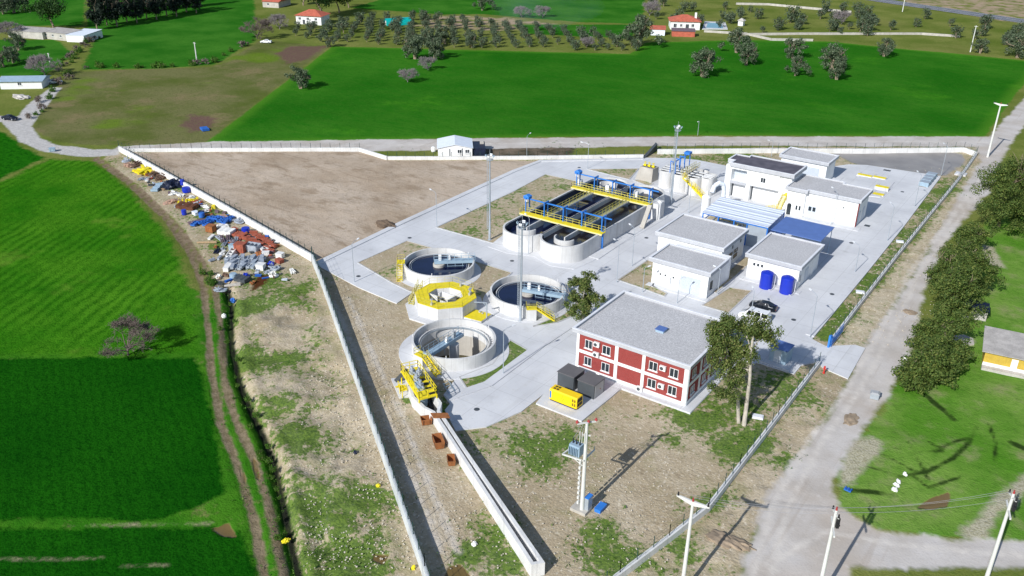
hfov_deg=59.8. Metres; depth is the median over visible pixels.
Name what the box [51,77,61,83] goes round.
shrub
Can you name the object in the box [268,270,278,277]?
machine scrap
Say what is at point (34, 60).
bare tree
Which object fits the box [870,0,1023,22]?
highway
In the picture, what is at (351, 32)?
young tree
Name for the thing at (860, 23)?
grove tree
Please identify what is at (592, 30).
young tree
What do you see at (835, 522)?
power pole
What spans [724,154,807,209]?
process building
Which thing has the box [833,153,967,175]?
asphalt paved yard
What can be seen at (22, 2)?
olive tree
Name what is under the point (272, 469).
shrub
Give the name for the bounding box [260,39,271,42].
parked car
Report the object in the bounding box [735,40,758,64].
olive tree
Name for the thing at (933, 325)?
roadside tree
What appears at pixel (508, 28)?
young tree
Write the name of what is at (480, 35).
young tree
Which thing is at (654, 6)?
bare tree
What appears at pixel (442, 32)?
olive tree
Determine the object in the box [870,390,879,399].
concrete block
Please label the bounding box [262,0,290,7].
country house
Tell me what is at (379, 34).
young tree
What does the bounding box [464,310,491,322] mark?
covered pit
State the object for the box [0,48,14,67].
olive tree
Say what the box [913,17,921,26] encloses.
grove tree
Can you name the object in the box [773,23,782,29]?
grove tree
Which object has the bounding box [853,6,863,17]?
grove tree
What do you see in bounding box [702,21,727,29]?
swimming pool
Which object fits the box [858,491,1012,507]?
power line
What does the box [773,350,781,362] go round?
door
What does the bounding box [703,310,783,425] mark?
eucalyptus tree
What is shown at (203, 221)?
blue scrap
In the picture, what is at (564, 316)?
planting bed
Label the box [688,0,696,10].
grove tree
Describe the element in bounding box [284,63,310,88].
olive tree
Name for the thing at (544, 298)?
clarifier tank
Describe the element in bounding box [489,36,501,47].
young tree
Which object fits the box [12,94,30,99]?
earth heap
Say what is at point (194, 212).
white box
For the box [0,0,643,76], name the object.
field
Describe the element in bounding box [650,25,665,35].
garden shed
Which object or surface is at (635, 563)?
perimeter wall
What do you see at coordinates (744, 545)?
earth heap
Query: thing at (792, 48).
olive tree
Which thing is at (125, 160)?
scrap heap
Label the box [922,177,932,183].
pallet stack
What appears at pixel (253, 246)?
shelf scrap
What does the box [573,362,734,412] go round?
office apron
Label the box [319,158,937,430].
pavement
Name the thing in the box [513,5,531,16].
bare tree
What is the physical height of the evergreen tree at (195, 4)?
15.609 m
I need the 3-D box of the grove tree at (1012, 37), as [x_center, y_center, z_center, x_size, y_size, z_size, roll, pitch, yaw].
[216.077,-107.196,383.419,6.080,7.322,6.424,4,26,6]
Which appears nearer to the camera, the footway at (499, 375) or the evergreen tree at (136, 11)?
the footway at (499, 375)
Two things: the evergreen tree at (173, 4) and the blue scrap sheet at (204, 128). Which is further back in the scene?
the evergreen tree at (173, 4)
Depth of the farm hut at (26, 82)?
292.71 m
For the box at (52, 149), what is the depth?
231.39 m
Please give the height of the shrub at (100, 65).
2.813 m
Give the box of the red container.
[233,241,246,252]
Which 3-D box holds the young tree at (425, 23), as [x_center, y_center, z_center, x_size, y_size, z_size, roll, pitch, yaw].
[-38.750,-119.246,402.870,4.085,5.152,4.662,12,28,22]
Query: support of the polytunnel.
on the ground at (278, 320)
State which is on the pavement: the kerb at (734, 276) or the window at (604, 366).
the kerb at (734, 276)
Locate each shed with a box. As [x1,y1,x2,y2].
[66,28,102,41]
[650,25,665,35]
[702,197,784,246]
[963,299,989,321]
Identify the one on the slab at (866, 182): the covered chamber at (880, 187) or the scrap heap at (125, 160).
the covered chamber at (880, 187)
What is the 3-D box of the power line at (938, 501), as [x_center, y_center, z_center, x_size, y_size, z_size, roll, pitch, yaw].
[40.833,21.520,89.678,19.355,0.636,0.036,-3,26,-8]
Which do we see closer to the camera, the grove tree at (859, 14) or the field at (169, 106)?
the field at (169, 106)
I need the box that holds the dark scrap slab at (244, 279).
[233,274,249,283]
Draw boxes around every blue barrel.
[181,209,186,214]
[198,212,204,217]
[229,272,236,279]
[241,226,249,232]
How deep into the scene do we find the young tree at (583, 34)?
375.80 m
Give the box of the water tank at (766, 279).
[759,270,775,289]
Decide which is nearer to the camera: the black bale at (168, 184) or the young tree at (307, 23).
the black bale at (168, 184)
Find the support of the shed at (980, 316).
on the field at (944, 442)
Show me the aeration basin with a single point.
(575, 226)
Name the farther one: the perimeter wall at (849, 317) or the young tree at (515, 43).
the young tree at (515, 43)
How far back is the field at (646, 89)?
295.87 m
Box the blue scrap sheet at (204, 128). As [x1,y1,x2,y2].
[200,126,209,130]
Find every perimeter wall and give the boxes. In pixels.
[118,141,311,261]
[118,143,359,151]
[311,246,431,575]
[359,148,387,159]
[387,150,643,159]
[603,354,820,575]
[657,142,978,155]
[831,149,976,344]
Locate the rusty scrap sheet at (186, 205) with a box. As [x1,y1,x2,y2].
[175,201,198,210]
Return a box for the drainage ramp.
[643,143,656,157]
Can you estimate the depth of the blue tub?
204.33 m
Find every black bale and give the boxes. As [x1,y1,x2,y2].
[162,179,174,189]
[170,178,181,187]
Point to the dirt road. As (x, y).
(793, 540)
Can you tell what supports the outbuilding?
on the ground at (278, 320)
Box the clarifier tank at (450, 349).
[399,318,508,380]
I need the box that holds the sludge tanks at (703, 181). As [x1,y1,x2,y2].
[655,150,721,199]
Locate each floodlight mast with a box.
[485,154,494,239]
[516,216,527,321]
[669,123,682,203]
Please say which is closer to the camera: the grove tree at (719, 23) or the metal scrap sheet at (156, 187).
the metal scrap sheet at (156, 187)
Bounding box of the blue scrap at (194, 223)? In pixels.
[190,221,197,225]
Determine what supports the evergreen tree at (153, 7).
on the field at (209, 28)
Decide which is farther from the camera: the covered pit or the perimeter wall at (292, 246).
the perimeter wall at (292, 246)
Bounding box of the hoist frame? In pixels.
[474,301,488,320]
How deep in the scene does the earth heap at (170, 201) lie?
198.25 m
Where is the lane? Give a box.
[0,87,118,157]
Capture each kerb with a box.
[357,240,511,303]
[436,174,575,245]
[459,339,527,387]
[533,303,578,326]
[587,168,638,179]
[617,260,667,296]
[702,287,751,312]
[713,256,746,292]
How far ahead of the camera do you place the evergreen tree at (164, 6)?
426.73 m
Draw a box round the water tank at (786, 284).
[779,275,796,295]
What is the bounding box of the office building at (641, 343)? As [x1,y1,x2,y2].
[572,290,726,405]
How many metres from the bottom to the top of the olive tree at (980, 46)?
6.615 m
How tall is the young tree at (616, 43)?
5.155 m
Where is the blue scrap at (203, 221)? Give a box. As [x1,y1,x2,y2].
[197,219,208,223]
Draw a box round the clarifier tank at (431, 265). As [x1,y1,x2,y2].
[396,247,480,288]
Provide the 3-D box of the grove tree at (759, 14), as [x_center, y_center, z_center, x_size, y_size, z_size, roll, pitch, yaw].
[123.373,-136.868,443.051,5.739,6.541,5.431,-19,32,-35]
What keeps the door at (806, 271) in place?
in the white pump house at (781, 255)
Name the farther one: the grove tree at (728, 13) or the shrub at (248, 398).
the grove tree at (728, 13)
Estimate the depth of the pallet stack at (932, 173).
220.89 m
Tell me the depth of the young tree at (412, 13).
424.79 m
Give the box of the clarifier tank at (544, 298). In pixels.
[483,274,572,321]
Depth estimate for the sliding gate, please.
143.42 m
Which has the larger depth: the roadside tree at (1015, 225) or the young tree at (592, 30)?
the young tree at (592, 30)
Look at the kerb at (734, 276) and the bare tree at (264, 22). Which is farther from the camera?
the bare tree at (264, 22)
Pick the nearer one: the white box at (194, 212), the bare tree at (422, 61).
the white box at (194, 212)
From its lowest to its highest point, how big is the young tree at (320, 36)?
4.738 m
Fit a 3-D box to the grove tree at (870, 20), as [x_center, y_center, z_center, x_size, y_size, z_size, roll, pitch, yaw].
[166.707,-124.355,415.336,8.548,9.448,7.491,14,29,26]
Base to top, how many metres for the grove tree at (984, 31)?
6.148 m
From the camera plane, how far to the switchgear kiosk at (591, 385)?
128.53 m
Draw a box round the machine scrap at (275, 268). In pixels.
[268,262,280,270]
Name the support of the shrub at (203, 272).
on the ground at (278, 320)
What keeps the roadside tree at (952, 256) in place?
on the field at (944, 442)
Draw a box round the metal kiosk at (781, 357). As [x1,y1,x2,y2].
[753,340,799,371]
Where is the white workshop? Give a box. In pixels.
[785,173,873,230]
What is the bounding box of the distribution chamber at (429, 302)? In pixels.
[405,276,485,323]
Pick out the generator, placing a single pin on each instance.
(566, 397)
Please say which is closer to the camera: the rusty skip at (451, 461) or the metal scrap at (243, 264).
the rusty skip at (451, 461)
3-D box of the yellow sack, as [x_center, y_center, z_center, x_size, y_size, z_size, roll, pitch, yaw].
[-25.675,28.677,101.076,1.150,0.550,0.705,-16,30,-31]
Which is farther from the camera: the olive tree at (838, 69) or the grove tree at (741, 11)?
the grove tree at (741, 11)
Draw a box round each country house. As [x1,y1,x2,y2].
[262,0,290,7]
[296,9,330,24]
[668,12,701,29]
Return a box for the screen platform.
[391,360,437,405]
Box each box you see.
[48,147,55,151]
[191,210,197,215]
[223,262,232,271]
[255,262,265,270]
[275,251,284,257]
[275,257,283,263]
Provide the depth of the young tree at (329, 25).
392.72 m
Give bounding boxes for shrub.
[34,95,42,101]
[36,103,45,108]
[44,92,53,99]
[49,85,55,91]
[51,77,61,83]
[64,73,74,79]
[65,51,71,58]
[74,45,82,52]
[84,36,94,41]
[97,62,104,68]
[150,61,157,67]
[157,61,166,67]
[198,267,206,275]
[204,275,213,284]
[209,55,217,62]
[237,40,244,46]
[243,395,251,402]
[252,412,259,417]
[256,454,264,460]
[264,456,272,463]
[269,464,276,471]
[273,534,282,540]
[275,515,280,521]
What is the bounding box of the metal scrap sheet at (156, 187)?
[150,182,162,191]
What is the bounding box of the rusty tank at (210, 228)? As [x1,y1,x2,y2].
[205,223,216,232]
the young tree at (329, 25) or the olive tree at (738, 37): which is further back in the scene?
the young tree at (329, 25)
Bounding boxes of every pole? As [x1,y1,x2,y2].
[197,241,216,242]
[224,282,240,286]
[562,418,606,516]
[677,491,709,575]
[820,505,840,575]
[985,489,1017,575]
[986,102,1007,156]
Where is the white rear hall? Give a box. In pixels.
[779,147,843,180]
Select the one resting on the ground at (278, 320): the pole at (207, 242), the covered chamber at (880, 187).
the pole at (207, 242)
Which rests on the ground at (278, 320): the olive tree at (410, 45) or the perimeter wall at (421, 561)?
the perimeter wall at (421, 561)
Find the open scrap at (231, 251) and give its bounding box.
[225,247,235,256]
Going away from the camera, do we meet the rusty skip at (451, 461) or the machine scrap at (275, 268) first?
the rusty skip at (451, 461)
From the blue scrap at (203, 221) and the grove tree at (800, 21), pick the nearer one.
the blue scrap at (203, 221)
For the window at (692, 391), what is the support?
in the office building at (641, 343)
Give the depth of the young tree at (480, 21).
404.02 m
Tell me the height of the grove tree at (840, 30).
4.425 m
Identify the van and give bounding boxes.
[738,306,770,321]
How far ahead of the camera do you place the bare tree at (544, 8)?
438.50 m
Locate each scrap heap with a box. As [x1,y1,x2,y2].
[121,155,131,162]
[132,160,141,167]
[213,287,226,291]
[216,223,228,227]
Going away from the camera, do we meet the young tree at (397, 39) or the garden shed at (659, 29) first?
the young tree at (397, 39)
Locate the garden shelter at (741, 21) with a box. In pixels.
[737,18,745,25]
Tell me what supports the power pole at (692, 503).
on the ground at (278, 320)
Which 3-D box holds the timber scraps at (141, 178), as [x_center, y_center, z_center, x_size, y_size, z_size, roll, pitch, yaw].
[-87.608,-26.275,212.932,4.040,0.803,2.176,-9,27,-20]
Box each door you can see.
[574,371,583,389]
[595,380,603,397]
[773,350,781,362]
[786,203,790,214]
[803,267,808,281]
[807,205,815,217]
[1009,359,1018,371]
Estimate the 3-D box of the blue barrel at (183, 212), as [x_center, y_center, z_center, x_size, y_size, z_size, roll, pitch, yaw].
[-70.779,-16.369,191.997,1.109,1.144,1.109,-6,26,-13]
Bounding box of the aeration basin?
[488,169,670,268]
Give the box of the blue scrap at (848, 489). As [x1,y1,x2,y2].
[844,486,852,492]
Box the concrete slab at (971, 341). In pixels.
[955,334,973,345]
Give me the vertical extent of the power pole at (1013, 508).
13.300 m
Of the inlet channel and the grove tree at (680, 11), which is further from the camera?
the grove tree at (680, 11)
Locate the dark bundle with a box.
[213,247,219,253]
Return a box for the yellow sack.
[281,538,290,543]
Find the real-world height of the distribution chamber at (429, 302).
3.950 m
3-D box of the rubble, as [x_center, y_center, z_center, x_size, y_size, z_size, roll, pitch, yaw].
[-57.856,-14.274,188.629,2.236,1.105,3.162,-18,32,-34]
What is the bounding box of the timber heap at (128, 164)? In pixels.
[123,162,134,167]
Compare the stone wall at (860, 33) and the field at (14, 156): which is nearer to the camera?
the field at (14, 156)
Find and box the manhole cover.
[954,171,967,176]
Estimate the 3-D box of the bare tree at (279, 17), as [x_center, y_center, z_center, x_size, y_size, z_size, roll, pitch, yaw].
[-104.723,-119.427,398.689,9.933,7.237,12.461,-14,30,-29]
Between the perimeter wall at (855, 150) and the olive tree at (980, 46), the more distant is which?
the olive tree at (980, 46)
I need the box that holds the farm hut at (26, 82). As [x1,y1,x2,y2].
[0,75,51,88]
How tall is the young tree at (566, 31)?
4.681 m
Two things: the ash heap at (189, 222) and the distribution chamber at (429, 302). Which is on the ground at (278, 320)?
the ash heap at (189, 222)
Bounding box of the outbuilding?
[671,28,695,36]
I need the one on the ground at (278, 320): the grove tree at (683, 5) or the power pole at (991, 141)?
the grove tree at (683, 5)
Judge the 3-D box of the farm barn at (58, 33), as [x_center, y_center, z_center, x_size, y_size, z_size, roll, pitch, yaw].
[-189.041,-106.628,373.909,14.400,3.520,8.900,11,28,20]
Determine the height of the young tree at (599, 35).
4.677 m
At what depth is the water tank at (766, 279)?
161.51 m
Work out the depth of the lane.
243.90 m
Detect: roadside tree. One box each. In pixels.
[890,350,939,395]
[900,334,965,388]
[904,303,984,352]
[915,326,978,370]
[923,245,979,286]
[926,259,988,320]
[937,238,986,264]
[944,248,1006,295]
[950,220,997,250]
[969,154,1023,230]
[1002,194,1023,233]
[1011,152,1023,217]
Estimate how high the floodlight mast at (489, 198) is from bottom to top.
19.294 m
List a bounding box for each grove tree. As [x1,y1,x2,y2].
[674,6,684,15]
[680,0,688,11]
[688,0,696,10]
[697,13,704,23]
[716,18,724,26]
[720,9,726,17]
[722,1,727,7]
[724,10,736,21]
[726,12,735,22]
[737,8,744,18]
[753,8,763,18]
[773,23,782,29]
[774,16,786,29]
[785,5,801,22]
[795,17,804,29]
[798,11,807,20]
[816,6,826,18]
[822,0,831,12]
[826,16,838,30]
[837,27,843,32]
[839,2,848,10]
[852,1,864,10]
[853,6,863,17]
[855,18,864,30]
[860,11,877,30]
[861,21,874,35]
[862,5,874,16]
[888,20,896,29]
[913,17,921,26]
[922,7,931,18]
[948,18,955,23]
[951,25,964,37]
[971,27,980,38]
[978,12,992,24]
[978,25,989,36]
[979,15,993,27]
[1002,35,1009,44]
[1008,32,1018,46]
[1011,22,1023,37]
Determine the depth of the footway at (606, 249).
183.35 m
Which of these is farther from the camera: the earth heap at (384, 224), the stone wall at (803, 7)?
the stone wall at (803, 7)
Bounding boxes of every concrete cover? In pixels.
[752,413,763,419]
[856,290,864,293]
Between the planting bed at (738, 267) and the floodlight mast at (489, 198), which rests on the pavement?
the planting bed at (738, 267)
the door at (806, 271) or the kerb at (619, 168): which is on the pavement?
the kerb at (619, 168)
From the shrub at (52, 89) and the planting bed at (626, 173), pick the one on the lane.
the shrub at (52, 89)
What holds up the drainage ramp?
on the pavement
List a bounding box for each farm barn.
[7,26,54,39]
[45,27,80,40]
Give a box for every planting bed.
[359,241,509,301]
[439,175,577,242]
[462,341,525,386]
[539,307,577,324]
[590,169,636,178]
[619,261,665,295]
[635,180,651,184]
[704,288,749,311]
[707,216,735,222]
[714,257,747,291]
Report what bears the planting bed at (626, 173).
on the pavement
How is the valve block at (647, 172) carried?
on the pavement
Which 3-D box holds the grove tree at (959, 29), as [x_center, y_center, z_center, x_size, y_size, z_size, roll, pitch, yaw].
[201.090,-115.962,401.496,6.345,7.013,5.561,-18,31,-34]
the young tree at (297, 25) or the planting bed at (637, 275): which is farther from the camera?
the young tree at (297, 25)
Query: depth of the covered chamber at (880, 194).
209.42 m
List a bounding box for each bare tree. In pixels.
[0,21,24,36]
[24,53,61,74]
[98,310,162,357]
[239,16,273,39]
[268,13,289,28]
[397,68,418,81]
[417,56,436,69]
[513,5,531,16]
[533,5,550,17]
[579,36,594,45]
[642,0,660,15]
[833,10,851,23]
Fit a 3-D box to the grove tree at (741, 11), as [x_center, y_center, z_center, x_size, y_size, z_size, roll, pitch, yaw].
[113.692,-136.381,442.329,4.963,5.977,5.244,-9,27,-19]
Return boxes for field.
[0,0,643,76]
[0,132,44,178]
[0,159,196,355]
[0,357,224,521]
[0,525,255,575]
[32,41,328,145]
[205,40,1023,141]
[835,215,1023,540]
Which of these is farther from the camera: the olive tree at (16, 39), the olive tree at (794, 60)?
the olive tree at (16, 39)
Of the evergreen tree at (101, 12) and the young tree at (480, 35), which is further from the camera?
the evergreen tree at (101, 12)
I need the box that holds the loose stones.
[301,167,945,569]
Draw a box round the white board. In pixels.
[217,226,235,235]
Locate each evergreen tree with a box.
[83,0,103,28]
[95,0,114,25]
[104,0,125,25]
[115,0,131,21]
[126,0,143,22]
[135,0,151,18]
[146,0,162,19]
[157,0,171,15]
[168,0,183,16]
[178,0,191,11]
[189,0,201,12]
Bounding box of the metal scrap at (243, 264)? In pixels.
[239,262,246,268]
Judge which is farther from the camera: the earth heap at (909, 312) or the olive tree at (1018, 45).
the olive tree at (1018, 45)
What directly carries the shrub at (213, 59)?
on the field at (209, 28)
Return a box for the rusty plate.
[430,413,449,417]
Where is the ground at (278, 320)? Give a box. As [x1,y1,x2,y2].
[0,0,1023,575]
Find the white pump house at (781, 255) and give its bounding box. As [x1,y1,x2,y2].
[739,232,824,293]
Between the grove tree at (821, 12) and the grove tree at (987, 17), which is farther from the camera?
the grove tree at (821, 12)
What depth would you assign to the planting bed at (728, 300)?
158.17 m
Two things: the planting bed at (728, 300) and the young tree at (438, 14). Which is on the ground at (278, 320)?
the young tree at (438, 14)
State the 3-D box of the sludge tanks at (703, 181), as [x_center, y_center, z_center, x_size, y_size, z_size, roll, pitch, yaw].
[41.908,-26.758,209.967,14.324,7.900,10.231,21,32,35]
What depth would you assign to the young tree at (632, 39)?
371.39 m
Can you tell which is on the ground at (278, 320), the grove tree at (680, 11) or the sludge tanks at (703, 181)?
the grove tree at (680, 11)
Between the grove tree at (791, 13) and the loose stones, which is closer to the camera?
the loose stones
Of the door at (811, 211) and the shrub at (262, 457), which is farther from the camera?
the door at (811, 211)
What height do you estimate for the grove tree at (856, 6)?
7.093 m
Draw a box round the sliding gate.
[827,324,843,347]
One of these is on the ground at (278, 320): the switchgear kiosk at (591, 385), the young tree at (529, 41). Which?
the young tree at (529, 41)
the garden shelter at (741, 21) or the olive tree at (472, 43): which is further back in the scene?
the garden shelter at (741, 21)
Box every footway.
[316,158,642,264]
[444,320,577,400]
[589,202,679,259]
[806,176,940,336]
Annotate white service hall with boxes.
[645,243,731,301]
[655,213,748,265]
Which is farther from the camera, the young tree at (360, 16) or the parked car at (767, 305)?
the young tree at (360, 16)
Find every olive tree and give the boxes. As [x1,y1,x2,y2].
[0,0,11,13]
[0,45,20,62]
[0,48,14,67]
[1,0,20,12]
[3,31,26,49]
[17,0,29,9]
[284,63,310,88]
[324,34,336,46]
[401,29,417,42]
[401,34,428,58]
[418,27,438,47]
[424,36,445,58]
[434,24,457,43]
[465,33,479,47]
[471,0,495,10]
[615,13,664,44]
[689,47,723,77]
[718,27,756,52]
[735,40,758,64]
[784,36,809,58]
[784,55,812,75]
[818,40,846,69]
[828,58,846,79]
[875,37,897,56]
[971,37,989,53]
[1002,31,1023,57]
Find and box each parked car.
[1,114,18,120]
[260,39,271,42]
[749,300,777,311]
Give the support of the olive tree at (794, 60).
on the field at (646, 89)
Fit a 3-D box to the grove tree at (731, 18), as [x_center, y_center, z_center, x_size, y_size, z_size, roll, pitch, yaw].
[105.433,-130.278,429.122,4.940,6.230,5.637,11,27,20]
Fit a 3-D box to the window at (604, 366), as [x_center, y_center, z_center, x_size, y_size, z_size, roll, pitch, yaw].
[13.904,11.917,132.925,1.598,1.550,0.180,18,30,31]
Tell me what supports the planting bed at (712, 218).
on the pavement
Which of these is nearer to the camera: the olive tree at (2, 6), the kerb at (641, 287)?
the kerb at (641, 287)
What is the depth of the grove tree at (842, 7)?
465.51 m
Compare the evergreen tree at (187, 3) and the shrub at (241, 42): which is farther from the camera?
the evergreen tree at (187, 3)
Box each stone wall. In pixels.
[704,30,812,40]
[736,3,851,12]
[742,32,959,36]
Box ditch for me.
[225,287,302,575]
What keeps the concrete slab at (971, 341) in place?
on the field at (944, 442)
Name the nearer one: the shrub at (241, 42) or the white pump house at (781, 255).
the white pump house at (781, 255)
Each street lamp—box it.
[352,238,359,281]
[503,324,515,372]
[629,223,634,263]
[809,288,817,336]
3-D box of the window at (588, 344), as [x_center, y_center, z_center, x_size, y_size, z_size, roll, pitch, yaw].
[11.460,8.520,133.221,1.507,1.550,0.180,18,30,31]
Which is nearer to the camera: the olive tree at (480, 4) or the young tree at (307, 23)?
the young tree at (307, 23)
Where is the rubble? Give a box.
[232,217,243,223]
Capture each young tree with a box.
[294,20,300,30]
[305,19,313,30]
[306,26,314,35]
[315,32,324,41]
[325,22,333,32]
[337,19,350,32]
[342,33,351,41]
[348,28,354,36]
[349,22,357,31]
[354,10,364,24]
[375,30,383,41]
[378,19,385,27]
[388,19,398,31]
[390,16,402,27]
[392,35,401,44]
[394,27,401,37]
[409,8,415,16]
[418,9,428,15]
[419,12,431,21]
[421,20,430,27]
[433,9,442,19]
[444,17,454,26]
[451,37,458,47]
[475,17,483,28]
[477,29,482,37]
[478,37,484,46]
[486,18,495,24]
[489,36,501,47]
[491,29,499,39]
[504,25,511,33]
[513,20,522,28]
[513,38,520,46]
[522,30,530,38]
[525,35,532,46]
[532,19,540,28]
[535,29,543,39]
[538,39,547,46]
[540,34,548,42]
[545,23,552,32]
[563,29,569,38]
[566,35,574,42]
[571,40,580,50]
[576,24,585,32]
[579,30,587,38]
[588,24,595,34]
[594,31,602,40]
[611,34,620,46]
[628,36,636,46]
[632,39,641,50]
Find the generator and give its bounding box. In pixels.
[549,384,582,409]
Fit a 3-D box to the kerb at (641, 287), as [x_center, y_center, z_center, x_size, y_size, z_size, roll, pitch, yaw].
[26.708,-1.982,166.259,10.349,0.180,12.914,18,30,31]
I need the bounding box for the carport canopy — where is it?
[771,216,834,254]
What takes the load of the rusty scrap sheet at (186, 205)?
on the ground at (278, 320)
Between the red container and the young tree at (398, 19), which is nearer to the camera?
the red container
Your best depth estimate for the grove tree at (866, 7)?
450.73 m
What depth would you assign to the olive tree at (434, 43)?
342.13 m
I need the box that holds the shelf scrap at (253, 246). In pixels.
[245,241,260,251]
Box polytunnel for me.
[384,17,410,25]
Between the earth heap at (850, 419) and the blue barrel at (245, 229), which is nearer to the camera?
the earth heap at (850, 419)
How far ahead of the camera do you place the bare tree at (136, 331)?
136.77 m
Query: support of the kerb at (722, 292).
on the pavement
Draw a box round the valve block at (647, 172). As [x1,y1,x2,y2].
[635,161,658,182]
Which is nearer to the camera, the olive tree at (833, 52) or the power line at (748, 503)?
the power line at (748, 503)
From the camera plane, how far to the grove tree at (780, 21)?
415.18 m
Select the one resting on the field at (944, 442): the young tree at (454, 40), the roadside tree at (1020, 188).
the roadside tree at (1020, 188)
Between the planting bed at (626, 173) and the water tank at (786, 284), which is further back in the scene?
the planting bed at (626, 173)
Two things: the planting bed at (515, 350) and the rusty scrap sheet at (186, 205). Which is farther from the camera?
the rusty scrap sheet at (186, 205)
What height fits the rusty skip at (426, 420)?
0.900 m
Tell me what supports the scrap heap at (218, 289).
on the ground at (278, 320)
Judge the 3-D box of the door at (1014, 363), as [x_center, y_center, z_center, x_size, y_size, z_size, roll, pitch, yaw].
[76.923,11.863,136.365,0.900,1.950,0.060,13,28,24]
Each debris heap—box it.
[147,171,160,176]
[153,173,165,181]
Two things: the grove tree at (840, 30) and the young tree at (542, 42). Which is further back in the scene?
the grove tree at (840, 30)
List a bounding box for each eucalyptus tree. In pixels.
[562,270,607,320]
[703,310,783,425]
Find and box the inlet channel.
[405,375,544,575]
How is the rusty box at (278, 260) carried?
on the ground at (278, 320)
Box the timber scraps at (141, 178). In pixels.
[137,176,151,180]
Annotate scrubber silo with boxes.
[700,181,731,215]
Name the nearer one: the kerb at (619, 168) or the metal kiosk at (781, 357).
the metal kiosk at (781, 357)
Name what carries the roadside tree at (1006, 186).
on the field at (944, 442)
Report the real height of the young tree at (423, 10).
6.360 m
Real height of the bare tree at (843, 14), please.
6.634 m
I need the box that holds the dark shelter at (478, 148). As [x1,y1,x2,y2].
[472,140,485,155]
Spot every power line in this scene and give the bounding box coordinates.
[679,492,805,507]
[845,496,1022,512]
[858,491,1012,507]
[881,491,1000,506]
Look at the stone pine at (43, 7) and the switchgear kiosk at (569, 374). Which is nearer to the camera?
the switchgear kiosk at (569, 374)
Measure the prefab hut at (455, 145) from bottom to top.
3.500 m
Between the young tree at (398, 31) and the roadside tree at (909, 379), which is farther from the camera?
the young tree at (398, 31)
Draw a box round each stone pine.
[16,0,67,27]
[301,0,334,10]
[332,0,350,12]
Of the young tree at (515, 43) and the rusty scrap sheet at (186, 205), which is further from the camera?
the young tree at (515, 43)
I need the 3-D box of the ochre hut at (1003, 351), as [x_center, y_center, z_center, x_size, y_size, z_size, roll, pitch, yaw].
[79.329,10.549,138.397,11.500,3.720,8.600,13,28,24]
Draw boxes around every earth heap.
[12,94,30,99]
[163,198,179,204]
[376,219,395,228]
[705,529,740,550]
[727,534,756,551]
[843,413,858,425]
[903,309,917,314]
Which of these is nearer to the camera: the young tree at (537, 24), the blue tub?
the blue tub
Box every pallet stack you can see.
[918,179,930,186]
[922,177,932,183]
[924,174,935,180]
[926,171,937,177]
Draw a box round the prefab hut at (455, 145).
[437,135,472,155]
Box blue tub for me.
[182,186,190,192]
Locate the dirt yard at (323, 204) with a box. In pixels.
[135,151,531,261]
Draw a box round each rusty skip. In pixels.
[420,415,431,425]
[432,432,444,448]
[446,453,455,465]
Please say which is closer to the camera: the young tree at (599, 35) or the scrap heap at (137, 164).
the scrap heap at (137, 164)
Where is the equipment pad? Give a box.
[536,379,620,421]
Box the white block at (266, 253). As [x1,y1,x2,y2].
[261,250,268,255]
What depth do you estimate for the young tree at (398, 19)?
401.10 m
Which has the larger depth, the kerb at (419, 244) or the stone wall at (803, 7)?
the stone wall at (803, 7)
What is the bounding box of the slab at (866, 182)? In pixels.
[852,174,894,197]
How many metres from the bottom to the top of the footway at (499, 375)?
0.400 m
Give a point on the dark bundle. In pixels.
(217, 250)
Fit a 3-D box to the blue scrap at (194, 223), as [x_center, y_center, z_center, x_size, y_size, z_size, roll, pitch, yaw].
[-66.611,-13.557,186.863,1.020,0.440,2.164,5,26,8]
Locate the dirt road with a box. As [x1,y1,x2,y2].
[115,96,1023,575]
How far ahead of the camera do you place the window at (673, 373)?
126.11 m
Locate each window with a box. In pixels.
[583,356,591,367]
[584,339,592,350]
[600,362,609,373]
[601,345,610,356]
[646,378,655,389]
[647,360,657,372]
[666,385,676,397]
[668,367,678,379]
[689,383,694,395]
[691,366,696,378]
[701,372,705,383]
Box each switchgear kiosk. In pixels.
[557,363,584,390]
[577,371,605,399]
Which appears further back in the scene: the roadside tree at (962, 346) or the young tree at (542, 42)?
the young tree at (542, 42)
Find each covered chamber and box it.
[857,168,873,177]
[872,173,887,179]
[872,189,885,196]
[874,179,890,191]
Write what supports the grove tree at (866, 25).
on the ground at (278, 320)
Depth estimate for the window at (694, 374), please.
126.61 m
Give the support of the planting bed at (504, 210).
on the pavement
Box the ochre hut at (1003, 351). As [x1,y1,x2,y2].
[981,326,1023,378]
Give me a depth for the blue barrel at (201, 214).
190.37 m
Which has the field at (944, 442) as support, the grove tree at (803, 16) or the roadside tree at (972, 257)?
the roadside tree at (972, 257)
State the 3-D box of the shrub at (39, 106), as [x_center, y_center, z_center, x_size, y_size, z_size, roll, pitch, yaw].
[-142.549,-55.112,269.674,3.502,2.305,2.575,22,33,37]
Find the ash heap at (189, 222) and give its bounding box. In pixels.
[187,218,205,224]
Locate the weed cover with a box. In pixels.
[108,142,966,575]
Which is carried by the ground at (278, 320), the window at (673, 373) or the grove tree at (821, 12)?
the grove tree at (821, 12)
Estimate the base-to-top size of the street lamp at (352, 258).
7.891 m
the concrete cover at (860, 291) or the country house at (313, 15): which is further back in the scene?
the country house at (313, 15)
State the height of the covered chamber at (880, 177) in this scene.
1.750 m

